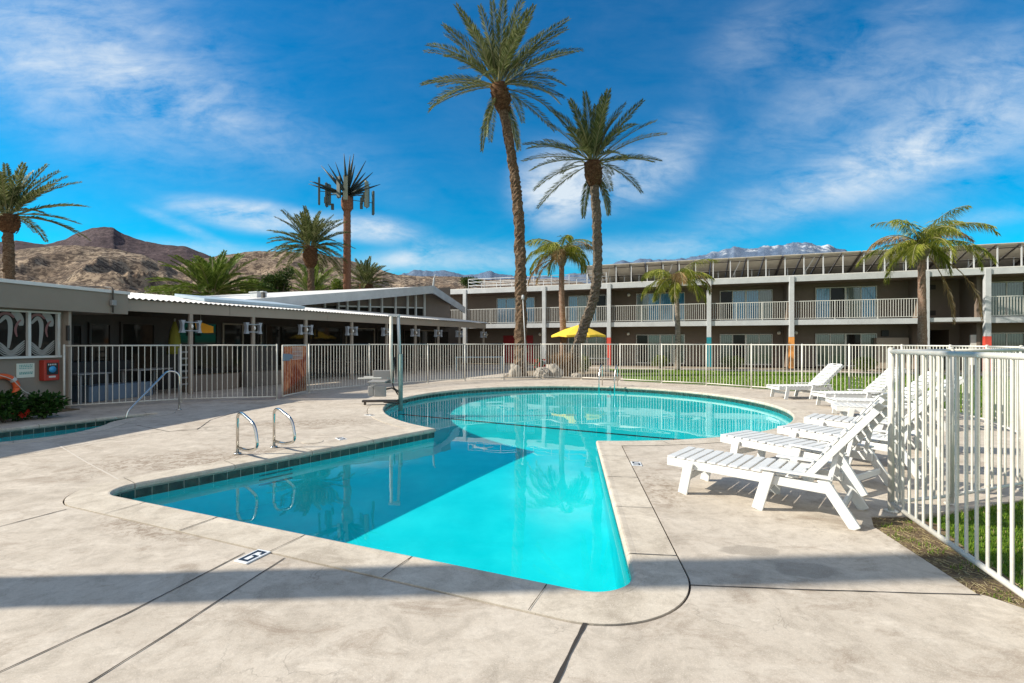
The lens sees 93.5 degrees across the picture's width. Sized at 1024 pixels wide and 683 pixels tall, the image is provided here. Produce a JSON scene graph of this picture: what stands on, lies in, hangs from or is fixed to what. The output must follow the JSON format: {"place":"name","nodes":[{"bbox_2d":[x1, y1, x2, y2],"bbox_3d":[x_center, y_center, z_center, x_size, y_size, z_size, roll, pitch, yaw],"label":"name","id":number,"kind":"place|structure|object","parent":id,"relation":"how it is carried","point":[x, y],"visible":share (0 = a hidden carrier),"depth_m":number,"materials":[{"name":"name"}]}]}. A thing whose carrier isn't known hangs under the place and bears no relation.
{"place":"outdoors","nodes":[
{"label":"outdoors","id":0,"kind":"place"},
{"bbox_2d":[0,425,102,441],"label":"spa water","id":1,"kind":"structure","parent":0,"point":[36,435],"depth_m":9.04,"materials":[{"name":"teal liquid"}]},
{"bbox_2d":[0,245,199,295],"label":"boulder hill","id":2,"kind":"structure","parent":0,"point":[114,269],"depth_m":181.12,"materials":[{"name":"beige stone"}]},
{"bbox_2d":[0,227,209,265],"bbox_3d":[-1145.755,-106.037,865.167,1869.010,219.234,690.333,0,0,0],"label":"mountain","id":3,"kind":"structure","parent":0,"point":[108,237],"depth_m":871.07,"materials":[{"name":"brown stone"}]},
{"bbox_2d":[173,251,537,294],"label":"boulder hill","id":4,"kind":"structure","parent":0,"point":[262,264],"depth_m":219.30,"materials":[{"name":"brown stone"}]},
{"bbox_2d":[129,390,791,591],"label":"pool water","id":5,"kind":"structure","parent":0,"point":[510,483],"depth_m":5.78,"materials":[{"name":"teal liquid"}]},
{"bbox_2d":[420,276,585,285],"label":"boulder hill","id":6,"kind":"structure","parent":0,"point":[554,282],"depth_m":415.10,"materials":[{"name":"beige stone"}]},
{"bbox_2d":[0,365,1023,682],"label":"pool deck","id":7,"kind":"structure","parent":0,"point":[68,573],"depth_m":3.00,"materials":[{"name":"concrete"}]},
{"bbox_2d":[0,388,30,422],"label":"shrub","id":8,"kind":"object","parent":7,"relation":"on","point":[9,408],"visible":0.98,"depth_m":9.44,"materials":[{"name":"green plant"}]},
{"bbox_2d":[20,389,71,418],"bbox_3d":[-9.731,1.293,10.023,0.980,0.634,0.727,0,0,0],"label":"shrub","id":9,"kind":"object","parent":7,"relation":"on","point":[49,406],"visible":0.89,"depth_m":9.94,"materials":[{"name":"green plant"}]},
{"bbox_2d":[0,411,174,444],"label":"spa coping","id":10,"kind":"object","parent":7,"relation":"on","point":[115,424],"visible":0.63,"depth_m":9.23,"materials":[{"name":"concrete"}]},
{"bbox_2d":[0,412,160,442],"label":"spa coping","id":11,"kind":"object","parent":10,"relation":"on","point":[19,428],"visible":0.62,"depth_m":9.56,"materials":[{"name":"concrete"}]},
{"bbox_2d":[0,278,178,407],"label":"building","id":12,"kind":"structure","parent":7,"relation":"on","point":[41,321],"depth_m":11.52,"materials":[{"name":"beige paint"}]},
{"bbox_2d":[0,374,29,397],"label":"life ring","id":13,"kind":"object","parent":12,"relation":"attached to","point":[13,381],"visible":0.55,"depth_m":10.50,"materials":[{"name":"orange plastic"}]},
{"bbox_2d":[16,363,33,377],"bbox_3d":[-10.897,0.632,10.793,0.016,0.320,0.340,0,0,11],"label":"pool rules sign","id":14,"kind":"object","parent":12,"relation":"attached to","point":[24,370],"visible":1,"depth_m":10.77,"materials":[{"name":"white plastic"}]},
{"bbox_2d":[0,309,61,358],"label":"window","id":15,"kind":"structure","parent":12,"relation":"in","point":[23,334],"depth_m":10.85,"materials":[{"name":"white glass"}]},
{"bbox_2d":[39,360,58,380],"bbox_3d":[-10.736,0.648,11.190,0.176,0.480,0.320,0,0,11],"label":"emergency phone box","id":16,"kind":"object","parent":12,"relation":"attached to","point":[48,370],"visible":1,"depth_m":11.10,"materials":[{"name":"red paint"}]},
{"bbox_2d":[71,323,82,361],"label":"window","id":17,"kind":"structure","parent":12,"relation":"in","point":[76,329],"depth_m":13.46,"materials":[{"name":"black glass"}]},
{"bbox_2d":[88,322,111,360],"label":"window","id":18,"kind":"structure","parent":12,"relation":"in","point":[98,333],"depth_m":14.10,"materials":[{"name":"black glass"}]},
{"bbox_2d":[119,322,155,380],"bbox_3d":[-11.819,0.355,15.239,0.068,1.950,1.147,0,0,11],"label":"window","id":19,"kind":"structure","parent":12,"relation":"in","point":[130,333],"depth_m":15.27,"materials":[{"name":"black glass"}]},
{"bbox_2d":[72,372,110,403],"bbox_3d":[-11.159,1.190,12.595,0.700,0.780,0.800,0,0,11],"label":"patio table","id":20,"kind":"object","parent":7,"relation":"on","point":[89,374],"visible":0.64,"depth_m":12.50,"materials":[{"name":"grey plastic"}]},
{"bbox_2d":[72,360,152,402],"bbox_3d":[-11.272,1.055,13.562,0.800,1.050,1.800,0,0,11],"label":"patio bench","id":21,"kind":"object","parent":7,"relation":"on","point":[102,381],"visible":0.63,"depth_m":13.41,"materials":[{"name":"black plastic"}]},
{"bbox_2d":[0,553,242,671],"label":"deck joint","id":22,"kind":"object","parent":7,"relation":"on","point":[119,616],"visible":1,"depth_m":2.75,"materials":[{"name":"grey"}]},
{"bbox_2d":[120,368,172,397],"bbox_3d":[-10.822,1.180,14.280,0.700,0.800,1.100,0,0,11],"label":"patio table","id":23,"kind":"object","parent":7,"relation":"on","point":[153,377],"visible":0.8,"depth_m":14.32,"materials":[{"name":"grey plastic"}]},
{"bbox_2d":[125,370,181,418],"bbox_3d":[-7.948,1.165,10.653,0.207,1.030,1.320,0,0,13],"label":"spa handrail","id":24,"kind":"object","parent":7,"relation":"on","point":[144,394],"visible":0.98,"depth_m":10.89,"materials":[{"name":"silver metal"}]},
{"bbox_2d":[63,344,277,407],"bbox_3d":[-8.613,0.840,12.518,4.595,1.581,0.520,0,0,-26],"label":"patio fence","id":25,"kind":"object","parent":7,"relation":"on","point":[257,395],"visible":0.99,"depth_m":12.92,"materials":[{"name":"metal"}]},
{"bbox_2d":[282,345,306,396],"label":"rusty gate","id":26,"kind":"structure","parent":25,"relation":"attached to","point":[294,369],"depth_m":14.09,"materials":[{"name":"metal"}]},
{"bbox_2d":[166,318,182,390],"bbox_3d":[-10.859,0.405,15.528,0.426,2.350,0.437,0,0,0],"label":"closed umbrella","id":27,"kind":"object","parent":7,"relation":"on","point":[174,338],"visible":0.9,"depth_m":15.44,"materials":[{"name":"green fabric"}]},
{"bbox_2d":[88,558,283,682],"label":"deck joint","id":28,"kind":"object","parent":7,"relation":"on","point":[181,624],"visible":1,"depth_m":2.68,"materials":[{"name":"grey"}]},
{"bbox_2d":[182,372,238,391],"bbox_3d":[-10.012,1.312,15.988,0.500,0.535,1.674,0,0,27],"label":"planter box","id":29,"kind":"object","parent":7,"relation":"on","point":[209,381],"visible":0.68,"depth_m":15.78,"materials":[{"name":"concrete"}]},
{"bbox_2d":[234,412,258,454],"bbox_3d":[-3.635,1.275,6.593,0.701,0.610,0.098,0,0,40],"label":"grab rail","id":30,"kind":"object","parent":7,"relation":"on","point":[238,447],"visible":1,"depth_m":6.63,"materials":[{"name":"silver metal"}]},
{"bbox_2d":[234,549,270,563],"bbox_3d":[-1.907,1.573,3.542,0.124,0.012,0.210,0,0,21],"label":"depth marker","id":31,"kind":"object","parent":7,"relation":"on","point":[253,556],"visible":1,"depth_m":3.53,"materials":[{"name":"tile"}]},
{"bbox_2d":[238,369,281,386],"bbox_3d":[-9.062,1.312,17.821,0.500,0.535,1.905,0,0,27],"label":"planter box","id":32,"kind":"object","parent":7,"relation":"on","point":[271,379],"visible":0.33,"depth_m":17.43,"materials":[{"name":"concrete"}]},
{"bbox_2d":[270,408,295,447],"bbox_3d":[-3.336,1.275,7.030,0.701,0.610,0.098,0,0,40],"label":"grab rail","id":33,"kind":"object","parent":7,"relation":"on","point":[275,441],"visible":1,"depth_m":7.07,"materials":[{"name":"silver metal"}]},
{"bbox_2d":[120,286,464,374],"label":"clubhouse building","id":34,"kind":"structure","parent":7,"relation":"on","point":[431,301],"depth_m":23.86,"materials":[{"name":"grey wood"}]},
{"bbox_2d":[179,322,217,370],"bbox_3d":[-12.165,0.155,18.196,0.077,1.850,2.100,0,0,27],"label":"window","id":35,"kind":"structure","parent":34,"relation":"in","point":[209,353],"depth_m":18.64,"materials":[{"name":"green glass"}]},
{"bbox_2d":[222,323,261,372],"bbox_3d":[-11.208,0.380,20.045,0.077,2.300,1.700,0,0,27],"label":"window","id":36,"kind":"structure","parent":34,"relation":"in","point":[232,333],"depth_m":19.82,"materials":[{"name":"black glass"}]},
{"bbox_2d":[265,325,303,366],"bbox_3d":[-10.252,0.155,21.893,0.077,1.850,2.100,0,0,27],"label":"window","id":37,"kind":"structure","parent":34,"relation":"in","point":[281,335],"depth_m":21.63,"materials":[{"name":"black glass"}]},
{"bbox_2d":[308,326,342,363],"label":"window","id":38,"kind":"structure","parent":34,"relation":"in","point":[322,335],"depth_m":23.92,"materials":[{"name":"black glass"}]},
{"bbox_2d":[345,328,374,362],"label":"window","id":39,"kind":"structure","parent":34,"relation":"in","point":[365,335],"depth_m":26.07,"materials":[{"name":"black glass"}]},
{"bbox_2d":[376,329,401,369],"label":"window","id":40,"kind":"structure","parent":34,"relation":"in","point":[380,339],"depth_m":27.45,"materials":[{"name":"black glass"}]},
{"bbox_2d":[403,329,417,359],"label":"window","id":41,"kind":"structure","parent":34,"relation":"in","point":[407,339],"depth_m":29.47,"materials":[{"name":"black glass"}]},
{"bbox_2d":[419,330,435,358],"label":"window","id":42,"kind":"structure","parent":34,"relation":"in","point":[426,336],"depth_m":31.05,"materials":[{"name":"black glass"}]},
{"bbox_2d":[436,331,448,357],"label":"window","id":43,"kind":"structure","parent":34,"relation":"in","point":[445,339],"depth_m":32.78,"materials":[{"name":"black glass"}]},
{"bbox_2d":[128,292,488,393],"bbox_3d":[-7.935,-0.061,22.105,3.760,3.282,20.850,0,0,27],"label":"patio canopy","id":44,"kind":"object","parent":7,"relation":"on","point":[142,302],"visible":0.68,"depth_m":17.60,"materials":[{"name":"white metal"}]},
{"bbox_2d":[178,320,201,332],"bbox_3d":[-9.799,-0.480,14.710,0.193,0.380,0.614,0,0,27],"label":"patio lantern","id":45,"kind":"object","parent":44,"relation":"attached to","point":[183,330],"visible":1,"depth_m":14.65,"materials":[{"name":"paint"}]},
{"bbox_2d":[358,314,402,409],"bbox_3d":[-3.306,0.588,12.230,1.048,2.585,0.530,0,0,0],"label":"pool lift","id":46,"kind":"object","parent":7,"relation":"on","point":[382,376],"visible":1,"depth_m":12.22,"materials":[{"name":"paint"}]},
{"bbox_2d":[64,385,809,625],"bbox_3d":[0.855,1.603,10.574,10.499,0.055,14.890,0,0,23],"label":"pool coping","id":47,"kind":"object","parent":7,"relation":"on","point":[661,590],"visible":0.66,"depth_m":3.60,"materials":[{"name":"concrete"}]},
{"bbox_2d":[103,385,796,596],"bbox_3d":[0.855,1.609,10.574,9.919,0.073,14.310,0,0,23],"label":"pool coping","id":48,"kind":"object","parent":47,"relation":"on","point":[635,570],"visible":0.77,"depth_m":5.37,"materials":[{"name":"concrete"}]},
{"bbox_2d":[553,623,586,682],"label":"deck joint","id":49,"kind":"object","parent":7,"relation":"on","point":[563,666],"visible":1,"depth_m":2.41,"materials":[{"name":"grey"}]},
{"bbox_2d":[308,343,1023,512],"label":"pool fence","id":50,"kind":"object","parent":7,"relation":"on","point":[1005,408],"visible":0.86,"depth_m":8.59,"materials":[{"name":"white metal"}]},
{"bbox_2d":[667,399,884,529],"bbox_3d":[2.541,1.058,4.793,1.818,1.081,0.720,0,0,41],"label":"chaise longue","id":51,"kind":"object","parent":7,"relation":"on","point":[771,477],"visible":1,"depth_m":4.57,"materials":[{"name":"white plastic"}]},
{"bbox_2d":[766,363,843,399],"bbox_3d":[8.301,1.103,13.655,1.909,0.991,0.720,0,0,-4],"label":"chaise longue","id":52,"kind":"object","parent":7,"relation":"on","point":[813,384],"visible":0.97,"depth_m":13.49,"materials":[{"name":"white plastic"}]},
{"bbox_2d":[720,391,905,496],"bbox_3d":[3.481,1.058,5.744,0.720,1.081,1.818,0,0,-32],"label":"chaise longue","id":53,"kind":"object","parent":7,"relation":"on","point":[759,442],"visible":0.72,"depth_m":5.48,"materials":[{"name":"white plastic"}]},
{"bbox_2d":[689,584,979,594],"bbox_3d":[2.034,1.576,3.066,1.784,0.001,0.020,0,0,4],"label":"deck joint","id":54,"kind":"object","parent":7,"relation":"on","point":[837,590],"visible":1,"depth_m":3.06,"materials":[{"name":"grey"}]},
{"bbox_2d":[811,367,906,408],"bbox_3d":[8.404,1.103,11.692,1.909,0.991,0.720,0,0,2],"label":"chaise longue","id":55,"kind":"object","parent":7,"relation":"on","point":[870,391],"visible":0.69,"depth_m":11.61,"materials":[{"name":"white plastic"}]},
{"bbox_2d":[777,386,954,478],"bbox_3d":[4.569,1.058,6.356,0.720,1.081,1.818,0,0,-33],"label":"chaise longue","id":56,"kind":"object","parent":7,"relation":"on","point":[814,432],"visible":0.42,"depth_m":6.14,"materials":[{"name":"white plastic"}]},
{"bbox_2d":[804,381,954,456],"bbox_3d":[5.581,1.058,7.383,1.818,1.081,0.720,0,0,45],"label":"chaise longue","id":57,"kind":"object","parent":7,"relation":"on","point":[828,420],"visible":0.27,"depth_m":7.55,"materials":[{"name":"white plastic"}]},
{"bbox_2d":[826,371,936,413],"bbox_3d":[7.793,1.103,10.149,1.909,0.991,0.720,0,0,14],"label":"chaise longue","id":58,"kind":"object","parent":7,"relation":"on","point":[849,400],"visible":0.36,"depth_m":10.06,"materials":[{"name":"white plastic"}]},
{"bbox_2d":[831,376,963,431],"bbox_3d":[7.196,1.103,9.086,1.909,0.991,0.720,0,0,25],"label":"chaise longue","id":59,"kind":"object","parent":7,"relation":"on","point":[845,408],"visible":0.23,"depth_m":9.10,"materials":[{"name":"white plastic"}]},
{"bbox_2d":[889,349,1023,598],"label":"gate fence","id":60,"kind":"object","parent":7,"relation":"on","point":[974,559],"visible":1,"depth_m":3.40,"materials":[{"name":"white metal"}]},
{"bbox_2d":[0,0,1023,276],"label":"sky","id":61,"kind":"structure","parent":0,"point":[192,124],"materials":[{"name":"blue"}]},
{"bbox_2d":[501,368,623,380],"bbox_3d":[2.692,1.609,25.061,5.592,0.042,10.117,0,0,5],"label":"planting bed","id":62,"kind":"object","parent":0,"point":[530,372],"visible":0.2,"depth_m":23.02,"materials":[{"name":"beige stone"}]},
{"bbox_2d":[419,0,582,375],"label":"date palm","id":63,"kind":"object","parent":62,"relation":"on","point":[501,65],"visible":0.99,"depth_m":22.23,"materials":[{"name":"green plant"}]},
{"bbox_2d":[525,235,592,356],"bbox_3d":[2.771,-2.161,27.038,4.280,7.483,4.085,0,0,0],"label":"queen palm","id":64,"kind":"object","parent":62,"relation":"on","point":[562,255],"visible":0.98,"depth_m":26.83,"materials":[{"name":"green plant"}]},
{"bbox_2d":[551,323,605,371],"bbox_3d":[3.603,0.279,26.200,2.876,2.602,2.876,0,0,-37],"label":"patio umbrella","id":65,"kind":"object","parent":62,"relation":"on","point":[570,332],"visible":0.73,"depth_m":25.35,"materials":[{"name":"yellow fabric"}]},
{"bbox_2d":[519,88,666,374],"bbox_3d":[3.814,-4.951,23.073,6.899,13.207,6.475,0,0,0],"label":"date palm","id":66,"kind":"object","parent":62,"relation":"on","point":[591,140],"visible":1,"depth_m":22.96,"materials":[{"name":"green plant"}]},
{"bbox_2d":[545,349,579,375],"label":"ornamental grass","id":67,"kind":"object","parent":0,"point":[567,364],"depth_m":22.36,"materials":[{"name":"beige plant"}]},
{"bbox_2d":[401,242,873,283],"bbox_3d":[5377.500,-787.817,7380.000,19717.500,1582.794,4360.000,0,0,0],"label":"snowy mountain","id":68,"kind":"structure","parent":0,"point":[788,248],"depth_m":7502.63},
{"bbox_2d":[457,364,1009,375],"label":"path","id":69,"kind":"structure","parent":0,"point":[509,366],"depth_m":28.05,"materials":[{"name":"concrete"}]},
{"bbox_2d":[641,258,718,369],"bbox_3d":[9.498,-1.601,27.685,4.588,6.362,4.480,0,0,0],"label":"queen palm","id":70,"kind":"object","parent":69,"relation":"on","point":[674,281],"visible":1,"depth_m":27.41,"materials":[{"name":"green plant"}]},
{"bbox_2d":[851,357,878,371],"bbox_3d":[18.799,1.184,25.626,1.382,0.907,1.060,0,0,0],"label":"shrub","id":71,"kind":"object","parent":69,"relation":"on","point":[861,361],"visible":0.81,"depth_m":25.51,"materials":[{"name":"green plant"}]},
{"bbox_2d":[855,205,1000,373],"bbox_3d":[20.723,-2.389,24.369,5.520,7.944,4.977,0,0,37],"label":"queen palm","id":72,"kind":"object","parent":69,"relation":"on","point":[920,247],"visible":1,"depth_m":24.02,"materials":[{"name":"green plant"}]},
{"bbox_2d":[460,363,1009,373],"bbox_3d":[20.005,1.611,26.862,69.000,0.038,1.900,0,0,20],"label":"planting bed","id":73,"kind":"object","parent":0,"point":[718,368],"depth_m":29.23,"materials":[{"name":"green plant"}]},
{"bbox_2d":[461,362,1009,371],"bbox_3d":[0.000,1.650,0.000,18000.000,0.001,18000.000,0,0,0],"label":"desert ground","id":74,"kind":"structure","parent":0,"point":[714,366],"depth_m":32.79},
{"bbox_2d":[0,162,89,279],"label":"date palm","id":75,"kind":"object","parent":74,"relation":"on","point":[13,198],"visible":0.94,"depth_m":25.92,"materials":[{"name":"green plant"}]},
{"bbox_2d":[144,283,191,295],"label":"tree","id":76,"kind":"object","parent":74,"relation":"on","point":[171,293],"visible":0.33,"depth_m":46.92,"materials":[{"name":"green plant"}]},
{"bbox_2d":[144,249,276,295],"bbox_3d":[-22.316,-2.653,35.889,7.558,8.506,8.121,0,0,23],"label":"date palm","id":77,"kind":"object","parent":74,"relation":"on","point":[211,275],"visible":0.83,"depth_m":35.04,"materials":[{"name":"green plant"}]},
{"bbox_2d":[261,266,296,291],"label":"tree","id":78,"kind":"object","parent":74,"relation":"on","point":[279,281],"visible":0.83,"depth_m":49.58,"materials":[{"name":"green plant"}]},
{"bbox_2d":[278,263,339,290],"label":"date palm","id":79,"kind":"object","parent":74,"relation":"on","point":[319,286],"visible":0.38,"depth_m":60.82,"materials":[{"name":"green plant"}]},
{"bbox_2d":[264,205,355,290],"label":"date palm","id":80,"kind":"object","parent":74,"relation":"on","point":[308,230],"visible":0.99,"depth_m":44.42,"materials":[{"name":"green plant"}]},
{"bbox_2d":[310,154,379,289],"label":"antenna tower","id":81,"kind":"structure","parent":74,"relation":"on","point":[348,193],"depth_m":47.66,"materials":[{"name":"brown metal"}]},
{"bbox_2d":[340,256,394,288],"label":"date palm","id":82,"kind":"object","parent":74,"relation":"on","point":[365,277],"visible":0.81,"depth_m":59.20,"materials":[{"name":"green plant"}]},
{"bbox_2d":[450,266,1023,370],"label":"motel building","id":83,"kind":"structure","parent":74,"relation":"on","point":[865,308],"depth_m":30.78,"materials":[{"name":"grey"}]},
{"bbox_2d":[503,336,514,362],"bbox_3d":[-0.251,0.530,37.357,0.900,2.100,0.137,0,0,20],"label":"door","id":84,"kind":"structure","parent":83,"relation":"in","point":[506,339],"depth_m":37.32,"materials":[{"name":"red metal"}]},
{"bbox_2d":[497,297,534,323],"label":"window","id":85,"kind":"structure","parent":83,"relation":"in","point":[501,302],"depth_m":37.34,"materials":[{"name":"glass"}]},
{"bbox_2d":[526,335,532,362],"bbox_3d":[1.284,0.530,36.807,0.650,2.100,0.137,0,0,20],"label":"door","id":86,"kind":"structure","parent":83,"relation":"in","point":[529,338],"depth_m":36.75,"materials":[{"name":"red wood"}]},
{"bbox_2d":[468,272,611,288],"bbox_3d":[2.079,-4.489,36.918,10.724,0.839,2.644,0,0,20],"label":"rooftop railing","id":87,"kind":"object","parent":83,"relation":"on","point":[543,282],"visible":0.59,"depth_m":36.57,"materials":[{"name":"white metal"}]},
{"bbox_2d":[568,295,605,322],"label":"window","id":88,"kind":"structure","parent":83,"relation":"in","point":[582,300],"depth_m":35.45,"materials":[{"name":"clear glass"}]},
{"bbox_2d":[568,337,605,362],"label":"window","id":89,"kind":"structure","parent":83,"relation":"in","point":[592,340],"depth_m":35.18,"materials":[{"name":"glass"}]},
{"bbox_2d":[586,262,646,283],"bbox_3d":[7.750,-4.772,35.442,4.170,1.436,3.491,0,0,20],"label":"solar array","id":90,"kind":"object","parent":83,"relation":"on","point":[630,272],"visible":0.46,"depth_m":34.74,"materials":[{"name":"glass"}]},
{"bbox_2d":[636,292,684,321],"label":"window","id":91,"kind":"structure","parent":83,"relation":"in","point":[665,311],"depth_m":33.57,"materials":[{"name":"glass"}]},
{"bbox_2d":[636,334,684,363],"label":"window","id":92,"kind":"structure","parent":83,"relation":"in","point":[668,351],"depth_m":33.65,"materials":[{"name":"grey glass"}]},
{"bbox_2d":[645,259,710,280],"bbox_3d":[11.696,-4.772,34.034,4.170,1.436,3.491,0,0,20],"label":"solar array","id":93,"kind":"object","parent":83,"relation":"on","point":[671,267],"visible":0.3,"depth_m":33.05,"materials":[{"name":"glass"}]},
{"bbox_2d":[709,255,782,277],"bbox_3d":[15.643,-4.772,32.627,4.170,1.436,3.491,0,0,20],"label":"solar array","id":94,"kind":"object","parent":83,"relation":"on","point":[769,266],"visible":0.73,"depth_m":32.03,"materials":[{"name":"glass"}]},
{"bbox_2d":[720,289,772,320],"bbox_3d":[15.419,-2.430,31.787,3.150,2.020,0.097,0,0,20],"label":"window","id":95,"kind":"structure","parent":83,"relation":"in","point":[733,297],"depth_m":31.76,"materials":[{"name":"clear glass"}]},
{"bbox_2d":[720,334,772,364],"bbox_3d":[15.419,0.470,31.787,3.150,2.020,0.097,0,0,20],"label":"window","id":96,"kind":"structure","parent":83,"relation":"in","point":[724,338],"depth_m":31.72,"materials":[{"name":"grey glass"}]},
{"bbox_2d":[776,251,861,275],"bbox_3d":[19.589,-4.772,31.219,4.170,1.436,3.491,0,0,20],"label":"solar array","id":97,"kind":"object","parent":83,"relation":"on","point":[835,262],"visible":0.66,"depth_m":30.57,"materials":[{"name":"glass"}]},
{"bbox_2d":[815,286,876,318],"bbox_3d":[20.690,-2.430,29.906,3.250,2.020,0.097,0,0,20],"label":"window","id":98,"kind":"structure","parent":83,"relation":"in","point":[859,292],"depth_m":29.86,"materials":[{"name":"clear glass"}]},
{"bbox_2d":[815,333,876,365],"bbox_3d":[20.690,0.470,29.906,3.250,2.020,0.097,0,0,20],"label":"window","id":99,"kind":"structure","parent":83,"relation":"in","point":[855,338],"depth_m":29.95,"materials":[{"name":"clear glass"}]},
{"bbox_2d":[848,246,948,272],"bbox_3d":[23.536,-4.772,29.811,4.170,1.436,3.491,0,0,20],"label":"solar array","id":100,"kind":"object","parent":83,"relation":"on","point":[868,265],"visible":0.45,"depth_m":29.79,"materials":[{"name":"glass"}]},
{"bbox_2d":[929,242,1023,269],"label":"solar array","id":101,"kind":"object","parent":83,"relation":"on","point":[1007,254],"visible":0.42,"depth_m":27.81,"materials":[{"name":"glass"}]},
{"bbox_2d":[991,281,1023,316],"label":"window","id":102,"kind":"structure","parent":83,"relation":"in","point":[1009,306],"depth_m":27.28,"materials":[{"name":"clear glass"}]},
{"bbox_2d":[991,333,1023,367],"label":"window","id":103,"kind":"structure","parent":83,"relation":"in","point":[998,339],"depth_m":27.28,"materials":[{"name":"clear glass"}]},
{"bbox_2d":[610,369,1022,602],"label":"lawn","id":104,"kind":"structure","parent":0,"point":[970,534],"depth_m":11.99,"materials":[{"name":"green plant"}]},
{"bbox_2d":[872,517,1023,607],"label":"bare soil","id":105,"kind":"structure","parent":0,"point":[919,534],"depth_m":3.56,"materials":[{"name":"brown soil"}]},
{"bbox_2d":[872,517,1023,607],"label":"grass clippings","id":106,"kind":"object","parent":105,"relation":"on","point":[938,560],"depth_m":3.54,"materials":[{"name":"plant"}]},
{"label":"pool basin","id":107,"kind":"structure","parent":0,"visible":0},
{"bbox_2d":[115,388,792,579],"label":"waterline tiles","id":108,"kind":"object","parent":107,"relation":"attached to","point":[178,484],"visible":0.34,"depth_m":7.29,"materials":[{"name":"teal tile"}]},
{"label":"spa basin","id":109,"kind":"structure","parent":0,"visible":0},
{"bbox_2d":[0,419,121,436],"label":"waterline tiles","id":110,"kind":"object","parent":109,"relation":"attached to","point":[37,430],"visible":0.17,"depth_m":9.42,"materials":[{"name":"teal tile"}]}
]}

